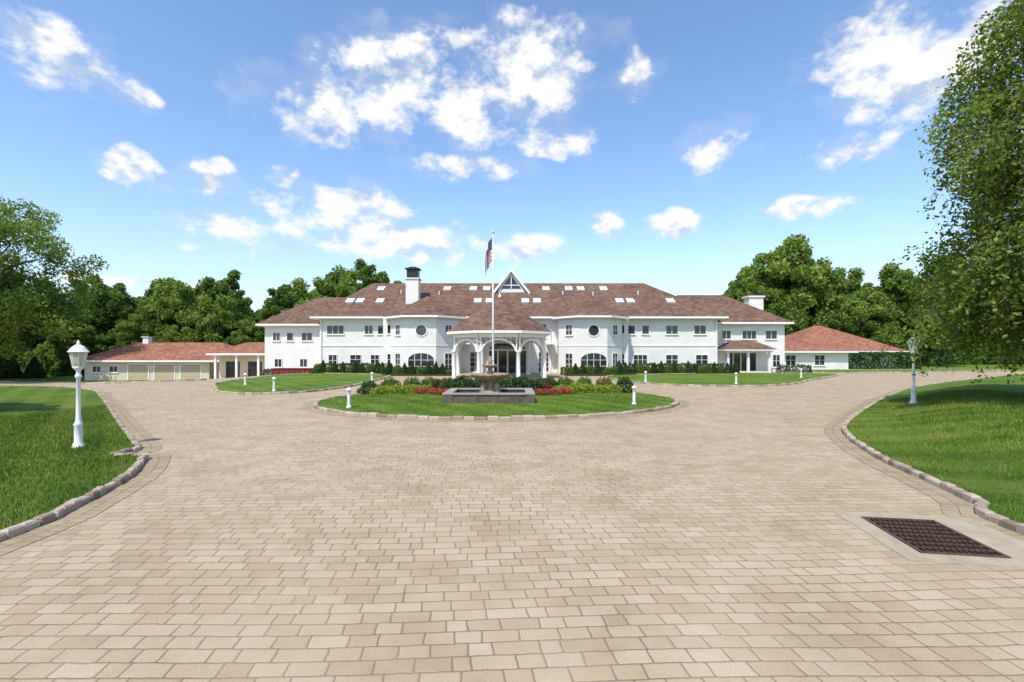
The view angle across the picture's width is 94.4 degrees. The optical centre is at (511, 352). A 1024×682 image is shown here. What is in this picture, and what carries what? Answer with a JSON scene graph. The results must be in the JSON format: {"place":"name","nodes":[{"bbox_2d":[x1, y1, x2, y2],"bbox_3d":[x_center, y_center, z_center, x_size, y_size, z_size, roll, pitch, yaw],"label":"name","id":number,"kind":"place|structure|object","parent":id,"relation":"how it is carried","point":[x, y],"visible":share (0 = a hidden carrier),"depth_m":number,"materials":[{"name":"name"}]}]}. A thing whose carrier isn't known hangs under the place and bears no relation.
{"place":"outdoors","nodes":[
{"label":"outdoors","id":0,"kind":"place"},
{"bbox_2d":[0,386,140,529],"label":"lawn","id":1,"kind":"structure","parent":0,"point":[21,399],"depth_m":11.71,"materials":[{"name":"green plant"}]},
{"bbox_2d":[67,340,88,447],"bbox_3d":[-10.150,1.008,11.100,0.396,2.604,0.396,0,0,0],"label":"street lamp","id":2,"kind":"object","parent":1,"relation":"on","point":[78,353],"visible":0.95,"depth_m":11.06,"materials":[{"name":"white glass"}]},
{"bbox_2d":[0,370,1023,681],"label":"driveway paving","id":3,"kind":"structure","parent":0,"point":[706,534],"depth_m":5.24,"materials":[{"name":"beige stone"}]},
{"bbox_2d":[0,385,149,541],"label":"cobblestone curb","id":4,"kind":"structure","parent":3,"relation":"on","point":[73,504],"depth_m":7.53,"materials":[{"name":"grey stone"}]},
{"bbox_2d":[0,389,171,555],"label":"paver border","id":5,"kind":"object","parent":3,"relation":"on","point":[154,467],"visible":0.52,"depth_m":7.88,"materials":[{"name":"beige stone"}]},
{"bbox_2d":[74,378,205,384],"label":"bed curb","id":6,"kind":"structure","parent":3,"relation":"on","point":[145,381],"depth_m":39.18,"materials":[{"name":"grey stone"}]},
{"bbox_2d":[261,368,273,375],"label":"foundation hedge","id":7,"kind":"object","parent":3,"relation":"on","point":[264,372],"visible":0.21,"depth_m":55.09,"materials":[{"name":"green plant"}]},
{"bbox_2d":[271,368,312,374],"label":"hedge","id":8,"kind":"object","parent":3,"relation":"on","point":[274,371],"visible":0.56,"depth_m":51.25,"materials":[{"name":"red plant"}]},
{"bbox_2d":[212,373,390,394],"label":"bed curb","id":9,"kind":"structure","parent":3,"relation":"on","point":[214,386],"depth_m":27.81,"materials":[{"name":"grey stone"}]},
{"bbox_2d":[216,373,387,392],"bbox_3d":[-16.967,2.195,38.206,12.322,0.090,24.811,0,0,0],"label":"lawn bed","id":10,"kind":"object","parent":9,"relation":"in","point":[298,382],"visible":0.88,"depth_m":33.99,"materials":[{"name":"green plant"}]},
{"bbox_2d":[272,377,275,390],"bbox_3d":[-13.500,1.800,26.900,0.220,0.820,0.220,0,0,0],"label":"bollard light","id":11,"kind":"object","parent":10,"relation":"on","point":[273,378],"visible":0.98,"depth_m":26.84,"materials":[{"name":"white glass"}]},
{"bbox_2d":[312,360,739,374],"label":"foundation shrub row","id":12,"kind":"object","parent":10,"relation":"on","point":[322,368],"visible":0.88,"depth_m":49.91,"materials":[{"name":"green plant"}]},
{"bbox_2d":[309,371,382,373],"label":"mulch bed","id":13,"kind":"object","parent":3,"relation":"on","point":[349,372],"visible":0.14,"depth_m":50.43,"materials":[{"name":"brown soil"}]},
{"bbox_2d":[320,362,386,370],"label":"foundation hedge","id":14,"kind":"object","parent":13,"relation":"on","point":[350,364],"visible":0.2,"depth_m":52.45,"materials":[{"name":"green plant"}]},
{"bbox_2d":[380,373,451,375],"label":"mulch bed","id":15,"kind":"object","parent":3,"relation":"on","point":[448,374],"visible":0.36,"depth_m":46.00,"materials":[{"name":"brown soil"}]},
{"bbox_2d":[381,366,451,373],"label":"foundation hedge","id":16,"kind":"object","parent":15,"relation":"on","point":[416,368],"visible":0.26,"depth_m":47.49,"materials":[{"name":"green plant"}]},
{"bbox_2d":[302,398,688,421],"bbox_3d":[-0.550,2.295,22.800,17.662,0.001,14.269,0,0,0],"label":"island border","id":17,"kind":"object","parent":3,"relation":"on","point":[308,406],"visible":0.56,"depth_m":16.71,"materials":[{"name":"beige stone"}]},
{"bbox_2d":[317,390,674,417],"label":"island lawn","id":18,"kind":"structure","parent":3,"relation":"on","point":[482,405],"depth_m":19.25,"materials":[{"name":"green plant"}]},
{"bbox_2d":[346,387,351,407],"bbox_3d":[-6.500,1.800,18.900,0.220,0.820,0.220,0,0,0],"label":"bollard light","id":19,"kind":"object","parent":18,"relation":"on","point":[348,389],"visible":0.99,"depth_m":18.85,"materials":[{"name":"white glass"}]},
{"bbox_2d":[356,380,379,393],"bbox_3d":[-7.678,1.881,25.610,1.282,0.831,1.313,0,0,14],"label":"boxwood shrub","id":20,"kind":"object","parent":18,"relation":"on","point":[369,384],"visible":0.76,"depth_m":25.35,"materials":[{"name":"green plant"}]},
{"bbox_2d":[368,385,392,394],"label":"golden shrub","id":21,"kind":"object","parent":18,"relation":"on","point":[382,389],"visible":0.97,"depth_m":24.75,"materials":[{"name":"green plant"}]},
{"bbox_2d":[379,376,400,387],"bbox_3d":[-7.011,1.830,27.215,1.357,0.939,1.410,0,0,8],"label":"green shrub","id":22,"kind":"object","parent":18,"relation":"on","point":[390,382],"visible":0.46,"depth_m":27.07,"materials":[{"name":"green plant"}]},
{"bbox_2d":[385,384,405,393],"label":"golden shrub","id":23,"kind":"object","parent":18,"relation":"on","point":[395,388],"visible":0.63,"depth_m":25.12,"materials":[{"name":"green plant"}]},
{"bbox_2d":[398,383,419,393],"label":"golden shrub","id":24,"kind":"object","parent":18,"relation":"on","point":[407,388],"visible":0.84,"depth_m":24.80,"materials":[{"name":"green plant"}]},
{"bbox_2d":[403,376,419,385],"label":"green shrub","id":25,"kind":"object","parent":18,"relation":"on","point":[411,380],"visible":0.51,"depth_m":27.44,"materials":[{"name":"green plant"}]},
{"bbox_2d":[412,387,428,393],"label":"red flowers","id":26,"kind":"object","parent":18,"relation":"on","point":[423,391],"visible":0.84,"depth_m":24.27,"materials":[{"name":"red plant"}]},
{"bbox_2d":[413,384,432,390],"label":"golden shrub","id":27,"kind":"object","parent":18,"relation":"on","point":[428,387],"visible":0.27,"depth_m":25.50,"materials":[{"name":"green plant"}]},
{"bbox_2d":[419,376,433,385],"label":"green shrub","id":28,"kind":"object","parent":18,"relation":"on","point":[429,380],"visible":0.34,"depth_m":27.34,"materials":[{"name":"green plant"}]},
{"bbox_2d":[427,387,440,394],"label":"red flowers","id":29,"kind":"object","parent":18,"relation":"on","point":[432,391],"visible":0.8,"depth_m":23.77,"materials":[{"name":"red plant"}]},
{"bbox_2d":[437,388,449,395],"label":"red flowers","id":30,"kind":"object","parent":18,"relation":"on","point":[441,391],"visible":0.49,"depth_m":23.55,"materials":[{"name":"red plant"}]},
{"bbox_2d":[439,379,459,388],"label":"boxwood shrub","id":31,"kind":"object","parent":18,"relation":"on","point":[449,383],"visible":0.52,"depth_m":24.40,"materials":[{"name":"green plant"}]},
{"bbox_2d":[455,374,468,380],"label":"boxwood shrub","id":32,"kind":"object","parent":18,"relation":"on","point":[460,378],"visible":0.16,"depth_m":27.07,"materials":[{"name":"green plant"}]},
{"bbox_2d":[459,377,480,387],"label":"boxwood shrub","id":33,"kind":"object","parent":18,"relation":"on","point":[465,383],"visible":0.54,"depth_m":24.23,"materials":[{"name":"green plant"}]},
{"bbox_2d":[442,356,534,402],"bbox_3d":[-0.980,1.240,21.400,3.900,2.180,3.100,0,0,0],"label":"fountain","id":34,"kind":"object","parent":18,"relation":"on","point":[489,391],"visible":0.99,"depth_m":20.33,"materials":[{"name":"stone"}]},
{"bbox_2d":[485,231,493,370],"bbox_3d":[-1.208,-2.255,26.026,0.615,8.810,0.281,0,0,10],"label":"flagpole","id":35,"kind":"object","parent":18,"relation":"on","point":[489,256],"visible":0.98,"depth_m":25.97,"materials":[{"name":"metal"}]},
{"bbox_2d":[431,377,554,389],"bbox_3d":[-0.957,1.838,26.054,6.895,1.039,1.345,0,0,0],"label":"boxwood hedge","id":36,"kind":"object","parent":18,"relation":"on","point":[436,382],"visible":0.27,"depth_m":25.74,"materials":[{"name":"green plant"}]},
{"bbox_2d":[506,376,529,387],"bbox_3d":[0.289,1.704,24.522,1.313,1.005,1.282,0,0,10],"label":"boxwood shrub","id":37,"kind":"object","parent":18,"relation":"on","point":[522,383],"visible":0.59,"depth_m":24.32,"materials":[{"name":"green plant"}]},
{"bbox_2d":[526,379,546,393],"bbox_3d":[1.190,1.771,24.622,1.313,0.854,1.282,0,0,13],"label":"boxwood shrub","id":38,"kind":"object","parent":18,"relation":"on","point":[536,383],"visible":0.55,"depth_m":24.41,"materials":[{"name":"green plant"}]},
{"bbox_2d":[533,388,548,395],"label":"red flowers","id":39,"kind":"object","parent":18,"relation":"on","point":[537,391],"visible":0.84,"depth_m":23.38,"materials":[{"name":"red plant"}]},
{"bbox_2d":[542,381,552,388],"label":"barberry shrub","id":40,"kind":"object","parent":18,"relation":"on","point":[548,386],"visible":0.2,"depth_m":25.05,"materials":[{"name":"red plant"}]},
{"bbox_2d":[544,376,558,386],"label":"boxwood shrub","id":41,"kind":"object","parent":18,"relation":"on","point":[553,379],"visible":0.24,"depth_m":26.94,"materials":[{"name":"green plant"}]},
{"bbox_2d":[543,388,560,394],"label":"red flowers","id":42,"kind":"object","parent":18,"relation":"on","point":[552,391],"visible":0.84,"depth_m":23.65,"materials":[{"name":"red plant"}]},
{"bbox_2d":[553,385,565,391],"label":"golden shrub","id":43,"kind":"object","parent":18,"relation":"on","point":[558,387],"visible":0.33,"depth_m":25.18,"materials":[{"name":"green plant"}]},
{"bbox_2d":[555,387,573,394],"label":"red flowers","id":44,"kind":"object","parent":18,"relation":"on","point":[567,390],"visible":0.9,"depth_m":24.11,"materials":[{"name":"red plant"}]},
{"bbox_2d":[557,375,572,385],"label":"green shrub","id":45,"kind":"object","parent":18,"relation":"on","point":[561,381],"visible":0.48,"depth_m":27.59,"materials":[{"name":"green plant"}]},
{"bbox_2d":[563,382,585,393],"bbox_3d":[3.335,1.886,25.051,1.159,0.616,1.452,0,0,-35],"label":"golden shrub","id":46,"kind":"object","parent":18,"relation":"on","point":[576,388],"visible":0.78,"depth_m":24.69,"materials":[{"name":"green plant"}]},
{"bbox_2d":[577,376,593,385],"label":"green shrub","id":47,"kind":"object","parent":18,"relation":"on","point":[585,380],"visible":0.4,"depth_m":27.56,"materials":[{"name":"green plant"}]},
{"bbox_2d":[579,383,594,392],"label":"golden shrub","id":48,"kind":"object","parent":18,"relation":"on","point":[588,386],"visible":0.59,"depth_m":25.05,"materials":[{"name":"green plant"}]},
{"bbox_2d":[589,384,612,393],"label":"golden shrub","id":49,"kind":"object","parent":18,"relation":"on","point":[601,388],"visible":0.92,"depth_m":24.92,"materials":[{"name":"green plant"}]},
{"bbox_2d":[595,376,611,384],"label":"green shrub","id":50,"kind":"object","parent":18,"relation":"on","point":[607,380],"visible":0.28,"depth_m":27.50,"materials":[{"name":"green plant"}]},
{"bbox_2d":[602,382,623,393],"bbox_3d":[5.455,1.929,25.471,1.452,0.625,1.159,0,0,-41],"label":"golden shrub","id":51,"kind":"object","parent":18,"relation":"on","point":[614,387],"visible":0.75,"depth_m":25.25,"materials":[{"name":"green plant"}]},
{"bbox_2d":[616,376,633,392],"bbox_3d":[6.225,1.790,26.201,1.282,1.021,1.313,0,0,35],"label":"boxwood shrub","id":52,"kind":"object","parent":18,"relation":"on","point":[625,381],"visible":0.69,"depth_m":25.92,"materials":[{"name":"green plant"}]},
{"bbox_2d":[632,385,636,404],"bbox_3d":[5.150,1.800,20.000,0.220,0.820,0.220,0,0,0],"label":"bollard light","id":53,"kind":"object","parent":18,"relation":"on","point":[634,387],"visible":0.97,"depth_m":19.95,"materials":[{"name":"white metal"}]},
{"bbox_2d":[313,391,679,419],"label":"island curb","id":54,"kind":"structure","parent":3,"relation":"on","point":[513,417],"depth_m":16.72,"materials":[{"name":"grey stone"}]},
{"bbox_2d":[446,291,551,379],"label":"entrance portico","id":55,"kind":"structure","parent":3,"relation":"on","point":[513,325],"depth_m":40.30,"materials":[{"name":"shingle"},{"name":"white painted wood"}]},
{"bbox_2d":[567,373,635,375],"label":"mulch bed","id":56,"kind":"object","parent":3,"relation":"on","point":[596,374],"visible":0.43,"depth_m":46.00,"materials":[{"name":"brown soil"}]},
{"bbox_2d":[560,366,636,374],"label":"foundation hedge","id":57,"kind":"object","parent":56,"relation":"on","point":[632,370],"visible":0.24,"depth_m":47.74,"materials":[{"name":"green plant"}]},
{"bbox_2d":[630,372,727,373],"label":"mulch bed","id":58,"kind":"object","parent":3,"relation":"on","point":[679,372],"visible":0.14,"depth_m":49.80,"materials":[{"name":"brown soil"}]},
{"bbox_2d":[628,362,724,371],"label":"foundation hedge","id":59,"kind":"object","parent":58,"relation":"on","point":[684,364],"visible":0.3,"depth_m":52.41,"materials":[{"name":"green plant"}]},
{"bbox_2d":[605,373,838,386],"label":"bed curb","id":60,"kind":"structure","parent":3,"relation":"on","point":[782,384],"depth_m":33.32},
{"bbox_2d":[608,373,835,384],"bbox_3d":[19.121,2.190,44.451,15.973,0.080,27.496,0,0,43],"label":"lawn bed","id":61,"kind":"object","parent":60,"relation":"in","point":[742,378],"visible":0.91,"depth_m":39.27,"materials":[{"name":"green plant"}]},
{"bbox_2d":[775,363,812,372],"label":"foundation hedge","id":62,"kind":"object","parent":3,"relation":"on","point":[787,369],"visible":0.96,"depth_m":53.08,"materials":[{"name":"green plant"}]},
{"bbox_2d":[804,369,1009,372],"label":"bed curb","id":63,"kind":"structure","parent":3,"relation":"on","point":[897,371],"depth_m":55.77,"materials":[{"name":"grey stone"}]},
{"bbox_2d":[805,369,988,371],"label":"lawn bed","id":64,"kind":"object","parent":63,"relation":"in","point":[907,370],"visible":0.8,"depth_m":57.04,"materials":[{"name":"green plant"}]},
{"bbox_2d":[824,384,1023,541],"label":"paver border","id":65,"kind":"object","parent":3,"relation":"on","point":[951,505],"visible":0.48,"depth_m":8.63,"materials":[{"name":"beige stone"}]},
{"bbox_2d":[833,511,1023,567],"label":"storm drain","id":66,"kind":"object","parent":3,"relation":"on","point":[946,539],"visible":1,"depth_m":5.81,"materials":[{"name":"concrete"}]},
{"bbox_2d":[841,377,1023,534],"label":"cobblestone curb","id":67,"kind":"structure","parent":3,"relation":"on","point":[981,504],"depth_m":8.05,"materials":[{"name":"grey stone"}]},
{"bbox_2d":[0,361,1023,380],"bbox_3d":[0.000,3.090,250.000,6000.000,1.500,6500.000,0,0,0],"label":"ground","id":68,"kind":"structure","parent":0,"point":[73,378],"depth_m":69.70,"materials":[{"name":"green plant"}]},
{"bbox_2d":[0,358,22,378],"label":"spruce tree","id":69,"kind":"object","parent":68,"relation":"on","point":[15,372],"visible":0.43,"depth_m":69.80,"materials":[{"name":"green plant"}]},
{"bbox_2d":[0,271,45,372],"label":"maple tree","id":70,"kind":"object","parent":68,"relation":"on","point":[4,367],"visible":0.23,"depth_m":67.61,"materials":[{"name":"green plant"}]},
{"bbox_2d":[21,356,47,378],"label":"spruce tree","id":71,"kind":"object","parent":68,"relation":"on","point":[32,370],"visible":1,"depth_m":70.60,"materials":[{"name":"green plant"}]},
{"bbox_2d":[0,195,109,359],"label":"oak tree","id":72,"kind":"object","parent":68,"relation":"on","point":[23,304],"visible":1,"depth_m":60.80,"materials":[{"name":"green plant"}]},
{"bbox_2d":[85,355,264,379],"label":"walls","id":73,"kind":"structure","parent":68,"relation":"on","point":[207,369],"depth_m":65.00,"materials":[{"name":"beige paint"}]},
{"bbox_2d":[86,342,264,361],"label":"roof","id":74,"kind":"structure","parent":73,"relation":"on","point":[174,352],"depth_m":65.50,"materials":[{"name":"tile"}]},
{"bbox_2d":[92,337,261,379],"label":"doors and windows","id":75,"kind":"structure","parent":73,"relation":"attached to","point":[161,371],"depth_m":64.97,"materials":[{"name":"white glass"}]},
{"bbox_2d":[12,233,1023,375],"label":"forest treeline","id":76,"kind":"object","parent":68,"relation":"on","point":[796,284],"visible":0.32,"depth_m":89.48,"materials":[{"name":"green plant"}]},
{"bbox_2d":[255,267,794,374],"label":"white mansion","id":77,"kind":"structure","parent":68,"relation":"on","point":[413,319],"depth_m":54.00,"materials":[{"name":"paint"}]},
{"bbox_2d":[272,275,779,372],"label":"windows","id":78,"kind":"structure","parent":77,"relation":"in","point":[504,354],"depth_m":53.99,"materials":[{"name":"glass"}]},
{"bbox_2d":[785,353,893,369],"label":"walls","id":79,"kind":"structure","parent":68,"relation":"on","point":[836,360],"depth_m":64.00,"materials":[{"name":"white paint"}]},
{"bbox_2d":[785,354,880,365],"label":"windows","id":80,"kind":"structure","parent":79,"relation":"attached to","point":[819,360],"depth_m":63.99,"materials":[{"name":"white glass"}]},
{"bbox_2d":[785,326,908,352],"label":"roof","id":81,"kind":"structure","parent":79,"relation":"on","point":[817,339],"depth_m":77.48,"materials":[{"name":"tile"}]},
{"bbox_2d":[848,351,922,368],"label":"clipped hedge","id":82,"kind":"object","parent":68,"relation":"on","point":[861,357],"visible":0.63,"depth_m":66.52,"materials":[{"name":"green plant"}]},
{"bbox_2d":[0,0,1023,311],"label":"sky","id":83,"kind":"structure","parent":0,"point":[667,146],"materials":[{"name":"blue"}]},
{"bbox_2d":[847,374,1023,522],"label":"lawn","id":84,"kind":"structure","parent":0,"point":[1015,386],"depth_m":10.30,"materials":[{"name":"green plant"}]},
{"bbox_2d":[907,336,919,403],"bbox_3d":[15.750,0.699,18.600,0.428,2.814,0.428,0,0,0],"label":"street lamp","id":85,"kind":"object","parent":84,"relation":"on","point":[913,388],"visible":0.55,"depth_m":18.55,"materials":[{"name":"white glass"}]},
{"bbox_2d":[878,0,1023,384],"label":"weeping birch tree","id":86,"kind":"object","parent":84,"relation":"on","point":[990,272],"visible":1,"depth_m":15.12,"materials":[{"name":"green plant"}]}
]}

